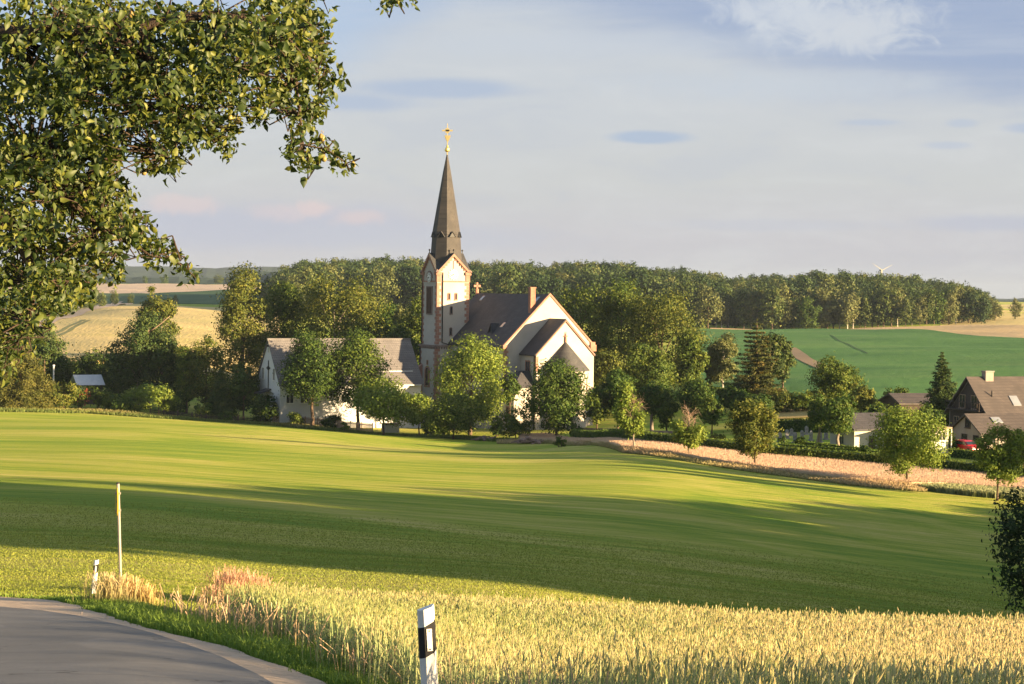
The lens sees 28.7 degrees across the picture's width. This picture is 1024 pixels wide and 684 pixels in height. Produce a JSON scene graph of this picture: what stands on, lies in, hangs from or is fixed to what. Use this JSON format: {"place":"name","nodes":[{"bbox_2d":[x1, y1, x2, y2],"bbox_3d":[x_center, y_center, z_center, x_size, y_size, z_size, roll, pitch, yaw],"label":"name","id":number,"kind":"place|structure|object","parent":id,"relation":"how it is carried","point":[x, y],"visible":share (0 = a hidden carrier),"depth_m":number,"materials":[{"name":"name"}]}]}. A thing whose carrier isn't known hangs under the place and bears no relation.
{"place":"outdoors","nodes":[
{"label":"outdoors","id":0,"kind":"place"},
{"bbox_2d":[71,570,146,604],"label":"pale grass","id":1,"kind":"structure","parent":0,"point":[113,590],"depth_m":44.89,"materials":[{"name":"plant"}]},
{"bbox_2d":[3,290,258,308],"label":"beet field","id":2,"kind":"structure","parent":0,"point":[197,297],"depth_m":1198.53,"materials":[{"name":"plant"}]},
{"bbox_2d":[5,283,261,292],"bbox_3d":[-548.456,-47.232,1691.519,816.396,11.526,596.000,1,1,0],"label":"pale stubble field","id":3,"kind":"structure","parent":0,"point":[133,288],"depth_m":1580.06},
{"bbox_2d":[0,607,273,683],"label":"road","id":4,"kind":"structure","parent":0,"point":[42,647],"depth_m":24.61,"materials":[{"name":"asphalt"}]},
{"bbox_2d":[114,575,171,605],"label":"yellow grass","id":5,"kind":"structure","parent":0,"point":[147,596],"depth_m":45.35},
{"bbox_2d":[31,304,279,379],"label":"barley field","id":6,"kind":"structure","parent":0,"point":[97,330],"depth_m":579.63,"materials":[{"name":"plant"}]},
{"bbox_2d":[196,565,281,605],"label":"reddish grass","id":7,"kind":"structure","parent":0,"point":[227,577],"depth_m":49.77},
{"bbox_2d":[160,585,688,683],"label":"seeding grass","id":8,"kind":"structure","parent":0,"point":[207,611],"depth_m":31.00,"materials":[{"name":"plant"}]},
{"bbox_2d":[0,283,1023,683],"bbox_3d":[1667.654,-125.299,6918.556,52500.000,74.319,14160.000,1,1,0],"label":"ground","id":9,"kind":"structure","parent":0,"point":[590,493],"depth_m":121.03,"materials":[{"name":"green plant"}]},
{"bbox_2d":[0,346,71,409],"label":"larch tree","id":10,"kind":"object","parent":9,"relation":"on","point":[22,389],"visible":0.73,"depth_m":301.54,"materials":[{"name":"green plant"}]},
{"bbox_2d":[25,351,72,389],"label":"shrub","id":11,"kind":"object","parent":9,"relation":"on","point":[60,375],"visible":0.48,"depth_m":326.91,"materials":[{"name":"green plant"}]},
{"bbox_2d":[24,322,76,390],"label":"pine tree","id":12,"kind":"object","parent":9,"relation":"on","point":[49,349],"visible":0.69,"depth_m":317.09,"materials":[{"name":"green plant"}]},
{"bbox_2d":[43,380,81,407],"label":"shrub","id":13,"kind":"object","parent":9,"relation":"on","point":[67,399],"visible":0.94,"depth_m":305.61,"materials":[{"name":"green plant"}]},
{"bbox_2d":[60,350,93,392],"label":"shrub","id":14,"kind":"object","parent":9,"relation":"on","point":[78,366],"visible":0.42,"depth_m":332.21,"materials":[{"name":"green plant"}]},
{"bbox_2d":[71,375,104,403],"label":"garden shed","id":15,"kind":"structure","parent":9,"relation":"on","point":[79,380],"depth_m":318.10,"materials":[{"name":"metal"}]},
{"bbox_2d":[81,346,120,394],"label":"shrub","id":16,"kind":"object","parent":9,"relation":"on","point":[95,371],"visible":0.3,"depth_m":332.21,"materials":[{"name":"green plant"}]},
{"bbox_2d":[115,482,121,577],"bbox_3d":[-9.220,4.847,46.892,0.202,3.116,0.658,0,2,-22],"label":"marker pole","id":17,"kind":"object","parent":9,"relation":"on","point":[117,501],"visible":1,"depth_m":46.84,"materials":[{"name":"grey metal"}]},
{"bbox_2d":[100,393,140,410],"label":"shrub","id":18,"kind":"object","parent":9,"relation":"on","point":[118,404],"visible":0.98,"depth_m":305.07,"materials":[{"name":"green plant"}]},
{"bbox_2d":[121,384,150,411],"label":"shrub","id":19,"kind":"object","parent":9,"relation":"on","point":[134,394],"visible":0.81,"depth_m":307.10,"materials":[{"name":"green plant"}]},
{"bbox_2d":[96,306,176,404],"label":"pine tree","id":20,"kind":"object","parent":9,"relation":"on","point":[136,369],"visible":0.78,"depth_m":317.62,"materials":[{"name":"plant"}]},
{"bbox_2d":[132,284,181,401],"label":"tree","id":21,"kind":"object","parent":9,"relation":"on","point":[165,310],"visible":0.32,"depth_m":331.97,"materials":[{"name":"green plant"}]},
{"bbox_2d":[0,596,325,683],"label":"gravel shoulder","id":22,"kind":"object","parent":9,"relation":"on","point":[274,673],"visible":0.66,"depth_m":29.27},
{"bbox_2d":[145,335,180,389],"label":"pine tree","id":23,"kind":"object","parent":9,"relation":"on","point":[163,353],"visible":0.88,"depth_m":316.58,"materials":[{"name":"green plant"}]},
{"bbox_2d":[138,382,187,414],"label":"apple tree","id":24,"kind":"object","parent":9,"relation":"on","point":[159,395],"visible":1,"depth_m":302.03,"materials":[{"name":"green plant"}]},
{"bbox_2d":[172,344,202,412],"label":"tree","id":25,"kind":"object","parent":9,"relation":"on","point":[182,361],"visible":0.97,"depth_m":311.30,"materials":[{"name":"green plant"}]},
{"bbox_2d":[171,334,230,409],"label":"tree","id":26,"kind":"object","parent":9,"relation":"on","point":[202,356],"visible":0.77,"depth_m":311.58,"materials":[{"name":"green plant"}]},
{"bbox_2d":[0,591,419,683],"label":"verge grass","id":27,"kind":"structure","parent":9,"relation":"on","point":[275,649],"depth_m":31.38,"materials":[{"name":"plant"}]},
{"bbox_2d":[0,0,420,387],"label":"pear tree","id":28,"kind":"object","parent":9,"relation":"on","point":[90,61],"visible":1,"depth_m":9.40,"materials":[{"name":"green plant"}]},
{"bbox_2d":[205,368,239,418],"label":"spruce tree","id":29,"kind":"object","parent":9,"relation":"on","point":[219,400],"visible":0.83,"depth_m":306.56,"materials":[{"name":"green plant"}]},
{"bbox_2d":[209,260,277,409],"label":"tree","id":30,"kind":"object","parent":9,"relation":"on","point":[239,299],"visible":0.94,"depth_m":336.08,"materials":[{"name":"green plant"}]},
{"bbox_2d":[228,362,260,419],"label":"tree","id":31,"kind":"object","parent":9,"relation":"on","point":[243,378],"visible":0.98,"depth_m":307.64,"materials":[{"name":"green plant"}]},
{"bbox_2d":[0,407,517,441],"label":"rough grass","id":32,"kind":"structure","parent":9,"relation":"on","point":[145,415],"depth_m":294.15,"materials":[{"name":"plant"}]},
{"bbox_2d":[247,392,280,421],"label":"shrub","id":33,"kind":"object","parent":9,"relation":"on","point":[259,406],"visible":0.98,"depth_m":301.42,"materials":[{"name":"green plant"}]},
{"bbox_2d":[259,279,307,347],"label":"tree","id":34,"kind":"object","parent":9,"relation":"on","point":[284,304],"visible":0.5,"depth_m":350.51,"materials":[{"name":"green plant"}]},
{"bbox_2d":[275,327,348,424],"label":"tree","id":35,"kind":"object","parent":9,"relation":"on","point":[315,380],"visible":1,"depth_m":294.85,"materials":[{"name":"green plant"}]},
{"bbox_2d":[254,338,423,427],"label":"parish hall","id":36,"kind":"structure","parent":9,"relation":"on","point":[403,362],"depth_m":307.55,"materials":[{"name":"white paint"}]},
{"bbox_2d":[279,261,401,337],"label":"tree","id":37,"kind":"object","parent":9,"relation":"on","point":[353,304],"visible":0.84,"depth_m":342.98,"materials":[{"name":"green plant"}]},
{"bbox_2d":[324,324,396,428],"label":"tree","id":38,"kind":"object","parent":9,"relation":"on","point":[355,351],"visible":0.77,"depth_m":296.33,"materials":[{"name":"green plant"}]},
{"bbox_2d":[339,373,416,434],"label":"apple tree","id":39,"kind":"object","parent":9,"relation":"on","point":[379,402],"visible":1,"depth_m":283.45,"materials":[{"name":"green plant"}]},
{"bbox_2d":[365,298,396,337],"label":"tree","id":40,"kind":"object","parent":9,"relation":"on","point":[390,314],"visible":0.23,"depth_m":376.64,"materials":[{"name":"green plant"}]},
{"bbox_2d":[384,321,420,362],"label":"tree","id":41,"kind":"object","parent":9,"relation":"on","point":[402,333],"visible":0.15,"depth_m":339.64,"materials":[{"name":"green plant"}]},
{"bbox_2d":[394,293,420,364],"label":"tree","id":42,"kind":"object","parent":9,"relation":"on","point":[412,325],"visible":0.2,"depth_m":350.00,"materials":[{"name":"green plant"}]},
{"bbox_2d":[400,391,437,434],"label":"apple tree","id":43,"kind":"object","parent":9,"relation":"on","point":[419,401],"visible":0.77,"depth_m":286.29,"materials":[{"name":"green plant"}]},
{"bbox_2d":[417,604,437,683],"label":"delineator post","id":44,"kind":"object","parent":9,"relation":"on","point":[427,644],"visible":1,"depth_m":14.31,"materials":[{"name":"white plastic"}]},
{"bbox_2d":[416,388,500,438],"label":"bush","id":45,"kind":"object","parent":9,"relation":"on","point":[452,417],"visible":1,"depth_m":277.67,"materials":[{"name":"green plant"}]},
{"bbox_2d":[425,330,516,434],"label":"chestnut tree","id":46,"kind":"object","parent":9,"relation":"on","point":[476,358],"visible":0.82,"depth_m":291.87,"materials":[{"name":"green plant"}]},
{"bbox_2d":[418,124,595,430],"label":"church","id":47,"kind":"structure","parent":9,"relation":"on","point":[529,327],"depth_m":321.99,"materials":[{"name":"white paint"}]},
{"bbox_2d":[495,370,521,412],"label":"tree","id":48,"kind":"object","parent":9,"relation":"on","point":[513,386],"visible":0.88,"depth_m":299.51,"materials":[{"name":"green plant"}]},
{"bbox_2d":[0,497,1023,624],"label":"meadow sward","id":49,"kind":"structure","parent":9,"relation":"on","point":[54,588],"depth_m":70.27,"materials":[{"name":"plant"}]},
{"bbox_2d":[489,405,540,438],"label":"bush","id":50,"kind":"object","parent":9,"relation":"on","point":[513,426],"visible":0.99,"depth_m":276.10,"materials":[{"name":"green plant"}]},
{"bbox_2d":[513,355,592,435],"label":"chestnut tree","id":51,"kind":"object","parent":9,"relation":"on","point":[555,401],"visible":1,"depth_m":270.57,"materials":[{"name":"green plant"}]},
{"bbox_2d":[550,276,623,360],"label":"oak tree","id":52,"kind":"object","parent":9,"relation":"on","point":[596,309],"visible":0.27,"depth_m":349.11,"materials":[{"name":"green plant"}]},
{"bbox_2d":[580,384,613,429],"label":"tree","id":53,"kind":"object","parent":9,"relation":"on","point":[598,412],"visible":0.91,"depth_m":282.28,"materials":[{"name":"green plant"}]},
{"bbox_2d":[593,347,629,402],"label":"tree","id":54,"kind":"object","parent":9,"relation":"on","point":[604,362],"visible":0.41,"depth_m":322.85,"materials":[{"name":"green plant"}]},
{"bbox_2d":[595,367,637,428],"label":"lime tree","id":55,"kind":"object","parent":9,"relation":"on","point":[610,384],"visible":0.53,"depth_m":281.35,"materials":[{"name":"green plant"}]},
{"bbox_2d":[210,579,1023,683],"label":"wheat","id":56,"kind":"object","parent":9,"relation":"on","point":[627,644],"visible":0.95,"depth_m":29.07,"materials":[{"name":"plant"}]},
{"bbox_2d":[578,274,672,394],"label":"oak tree","id":57,"kind":"object","parent":9,"relation":"on","point":[618,294],"visible":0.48,"depth_m":348.23,"materials":[{"name":"green plant"}]},
{"bbox_2d":[256,253,999,327],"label":"wood","id":58,"kind":"object","parent":9,"relation":"on","point":[398,279],"visible":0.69,"depth_m":848.82,"materials":[{"name":"green plant"}]},
{"bbox_2d":[612,379,647,445],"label":"young tree","id":59,"kind":"object","parent":9,"relation":"on","point":[634,424],"visible":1,"depth_m":204.87,"materials":[{"name":"green plant"}]},
{"bbox_2d":[621,340,679,411],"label":"tree","id":60,"kind":"object","parent":9,"relation":"on","point":[654,365],"visible":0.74,"depth_m":323.67,"materials":[{"name":"green plant"}]},
{"bbox_2d":[634,378,670,429],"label":"lime tree","id":61,"kind":"object","parent":9,"relation":"on","point":[651,391],"visible":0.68,"depth_m":273.08,"materials":[{"name":"green plant"}]},
{"bbox_2d":[609,281,722,391],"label":"oak tree","id":62,"kind":"object","parent":9,"relation":"on","point":[656,312],"visible":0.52,"depth_m":342.65,"materials":[{"name":"green plant"}]},
{"bbox_2d":[654,387,680,430],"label":"lime tree","id":63,"kind":"object","parent":9,"relation":"on","point":[664,413],"visible":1,"depth_m":270.47,"materials":[{"name":"green plant"}]},
{"bbox_2d":[667,401,709,452],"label":"young tree","id":64,"kind":"object","parent":9,"relation":"on","point":[687,434],"visible":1,"depth_m":198.76,"materials":[{"name":"green plant"}]},
{"bbox_2d":[675,279,702,321],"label":"tree","id":65,"kind":"object","parent":9,"relation":"on","point":[691,295],"visible":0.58,"depth_m":800.85,"materials":[{"name":"green plant"}]},
{"bbox_2d":[670,327,710,388],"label":"oak tree","id":66,"kind":"object","parent":9,"relation":"on","point":[687,366],"visible":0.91,"depth_m":336.82,"materials":[{"name":"green plant"}]},
{"bbox_2d":[672,376,717,425],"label":"lime tree","id":67,"kind":"object","parent":9,"relation":"on","point":[692,391],"visible":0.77,"depth_m":267.32,"materials":[{"name":"green plant"}]},
{"bbox_2d":[692,282,725,327],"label":"tree","id":68,"kind":"object","parent":9,"relation":"on","point":[712,303],"visible":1,"depth_m":798.91,"materials":[{"name":"green plant"}]},
{"bbox_2d":[695,393,723,433],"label":"lime tree","id":69,"kind":"object","parent":9,"relation":"on","point":[709,406],"visible":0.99,"depth_m":261.82,"materials":[{"name":"green plant"}]},
{"bbox_2d":[496,438,926,491],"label":"dry grass","id":70,"kind":"structure","parent":9,"relation":"on","point":[894,485],"depth_m":190.00,"materials":[{"name":"plant"}]},
{"bbox_2d":[705,332,740,386],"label":"birch tree","id":71,"kind":"object","parent":9,"relation":"on","point":[721,366],"visible":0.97,"depth_m":348.67,"materials":[{"name":"green plant"}]},
{"bbox_2d":[716,383,752,418],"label":"lime tree","id":72,"kind":"object","parent":9,"relation":"on","point":[729,394],"visible":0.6,"depth_m":267.81,"materials":[{"name":"green plant"}]},
{"bbox_2d":[732,288,752,328],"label":"tree","id":73,"kind":"object","parent":9,"relation":"on","point":[741,310],"visible":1,"depth_m":806.89,"materials":[{"name":"green plant"}]},
{"bbox_2d":[720,393,783,463],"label":"young tree","id":74,"kind":"object","parent":9,"relation":"on","point":[742,426],"visible":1,"depth_m":191.63,"materials":[{"name":"green plant"}]},
{"bbox_2d":[722,319,787,397],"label":"spruce tree","id":75,"kind":"object","parent":9,"relation":"on","point":[755,380],"visible":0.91,"depth_m":304.09,"materials":[{"name":"green plant"}]},
{"bbox_2d":[743,286,772,326],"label":"tree","id":76,"kind":"object","parent":9,"relation":"on","point":[760,292],"visible":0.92,"depth_m":804.93,"materials":[{"name":"green plant"}]},
{"bbox_2d":[754,330,788,383],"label":"tree","id":77,"kind":"object","parent":9,"relation":"on","point":[776,342],"visible":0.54,"depth_m":339.59,"materials":[{"name":"green plant"}]},
{"bbox_2d":[758,285,792,328],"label":"tree","id":78,"kind":"object","parent":9,"relation":"on","point":[769,304],"visible":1,"depth_m":799.80,"materials":[{"name":"green plant"}]},
{"bbox_2d":[759,281,801,328],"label":"tree","id":79,"kind":"object","parent":9,"relation":"on","point":[785,294],"visible":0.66,"depth_m":806.45,"materials":[{"name":"green plant"}]},
{"bbox_2d":[768,388,795,412],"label":"shrub","id":80,"kind":"object","parent":9,"relation":"on","point":[780,401],"visible":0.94,"depth_m":287.51,"materials":[{"name":"green plant"}]},
{"bbox_2d":[772,337,796,387],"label":"tree","id":81,"kind":"object","parent":9,"relation":"on","point":[789,357],"visible":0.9,"depth_m":341.53,"materials":[{"name":"green plant"}]},
{"bbox_2d":[570,428,1023,476],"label":"hedge","id":82,"kind":"object","parent":9,"relation":"on","point":[842,454],"visible":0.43,"depth_m":207.20,"materials":[{"name":"green plant"}]},
{"bbox_2d":[774,418,826,432],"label":"hedge","id":83,"kind":"object","parent":9,"relation":"on","point":[796,425],"visible":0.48,"depth_m":256.38,"materials":[{"name":"green plant"}]},
{"bbox_2d":[798,296,822,328],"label":"tree","id":84,"kind":"object","parent":9,"relation":"on","point":[807,318],"visible":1,"depth_m":800.31,"materials":[{"name":"green plant"}]},
{"bbox_2d":[802,393,826,441],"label":"lime tree","id":85,"kind":"object","parent":9,"relation":"on","point":[814,421],"visible":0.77,"depth_m":227.91,"materials":[{"name":"green plant"}]},
{"bbox_2d":[813,286,845,328],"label":"tree","id":86,"kind":"object","parent":9,"relation":"on","point":[836,306],"visible":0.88,"depth_m":809.10,"materials":[{"name":"green plant"}]},
{"bbox_2d":[805,351,868,404],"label":"tree","id":87,"kind":"object","parent":9,"relation":"on","point":[838,378],"visible":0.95,"depth_m":290.20,"materials":[{"name":"green plant"}]},
{"bbox_2d":[819,393,858,444],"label":"lime tree","id":88,"kind":"object","parent":9,"relation":"on","point":[839,415],"visible":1,"depth_m":224.20,"materials":[{"name":"green plant"}]},
{"bbox_2d":[848,382,876,412],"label":"tree","id":89,"kind":"object","parent":9,"relation":"on","point":[864,395],"visible":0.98,"depth_m":279.41,"materials":[{"name":"green plant"}]},
{"bbox_2d":[829,412,896,448],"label":"cemetery chapel","id":90,"kind":"structure","parent":9,"relation":"on","point":[854,438],"depth_m":227.48,"materials":[{"name":"stone"}]},
{"bbox_2d":[872,286,892,326],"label":"tree","id":91,"kind":"object","parent":9,"relation":"on","point":[882,292],"visible":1,"depth_m":804.80,"materials":[{"name":"green plant"}]},
{"bbox_2d":[871,283,907,326],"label":"tree","id":92,"kind":"object","parent":9,"relation":"on","point":[894,301],"visible":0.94,"depth_m":804.85,"materials":[{"name":"green plant"}]},
{"bbox_2d":[859,403,955,479],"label":"young tree","id":93,"kind":"object","parent":9,"relation":"on","point":[896,429],"visible":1,"depth_m":179.49,"materials":[{"name":"green plant"}]},
{"bbox_2d":[877,393,952,415],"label":"barn","id":94,"kind":"structure","parent":9,"relation":"on","point":[911,400],"depth_m":277.51,"materials":[{"name":"tile"}]},
{"bbox_2d":[916,352,957,426],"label":"spruce tree","id":95,"kind":"object","parent":9,"relation":"on","point":[942,385],"visible":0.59,"depth_m":255.47,"materials":[{"name":"green plant"}]},
{"bbox_2d":[937,290,959,324],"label":"tree","id":96,"kind":"object","parent":9,"relation":"on","point":[952,298],"visible":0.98,"depth_m":832.46,"materials":[{"name":"green plant"}]},
{"bbox_2d":[921,482,1023,500],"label":"green crop","id":97,"kind":"object","parent":9,"relation":"on","point":[984,491],"visible":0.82,"depth_m":176.82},
{"bbox_2d":[944,371,1023,431],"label":"farmhouse","id":98,"kind":"object","parent":9,"relation":"on","point":[987,392],"visible":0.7,"depth_m":241.91,"materials":[{"name":"tile"}]},
{"bbox_2d":[951,413,1023,446],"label":"farm annex","id":99,"kind":"object","parent":9,"relation":"on","point":[968,426],"visible":0.4,"depth_m":232.22,"materials":[{"name":"tile"}]},
{"bbox_2d":[968,419,1023,500],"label":"young tree","id":100,"kind":"object","parent":9,"relation":"on","point":[998,467],"visible":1,"depth_m":171.40,"materials":[{"name":"green plant"}]},
{"bbox_2d":[981,486,1023,616],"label":"shrub","id":101,"kind":"object","parent":9,"relation":"on","point":[1014,547],"visible":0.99,"depth_m":64.19,"materials":[{"name":"green plant"}]},
{"bbox_2d":[0,0,1023,298],"label":"sky","id":102,"kind":"structure","parent":0,"point":[733,138],"materials":[{"name":"blue"}]},
{"bbox_2d":[2,265,1023,299],"bbox_3d":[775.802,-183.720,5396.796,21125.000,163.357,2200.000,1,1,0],"label":"hills","id":103,"kind":"structure","parent":0,"point":[136,271],"depth_m":4641.76,"materials":[{"name":"plant"}]},
{"bbox_2d":[84,271,1023,301],"bbox_3d":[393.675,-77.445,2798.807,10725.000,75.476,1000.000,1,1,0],"label":"hills","id":104,"kind":"structure","parent":0,"point":[171,280],"depth_m":2446.35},
{"bbox_2d":[519,432,1023,488],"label":"grain field","id":105,"kind":"structure","parent":0,"point":[736,462],"depth_m":195.22,"materials":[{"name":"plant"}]},
{"bbox_2d":[773,408,809,418],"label":"dry slope","id":106,"kind":"structure","parent":0,"point":[794,414],"depth_m":284.20,"materials":[{"name":"plant"}]},
{"bbox_2d":[786,390,813,411],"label":"shrub","id":107,"kind":"object","parent":106,"relation":"on","point":[800,401],"visible":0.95,"depth_m":287.34,"materials":[{"name":"green plant"}]},
{"bbox_2d":[700,328,1023,402],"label":"green field","id":108,"kind":"structure","parent":0,"point":[903,358],"depth_m":468.36,"materials":[{"name":"plant"}]},
{"bbox_2d":[710,325,1023,337],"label":"stubble field","id":109,"kind":"structure","parent":0,"point":[1017,331],"depth_m":746.93,"materials":[{"name":"plant"}]},
{"bbox_2d":[940,303,1023,324],"bbox_3d":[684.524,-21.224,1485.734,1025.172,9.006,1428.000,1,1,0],"label":"barley field","id":110,"kind":"structure","parent":0,"point":[1007,318],"depth_m":875.14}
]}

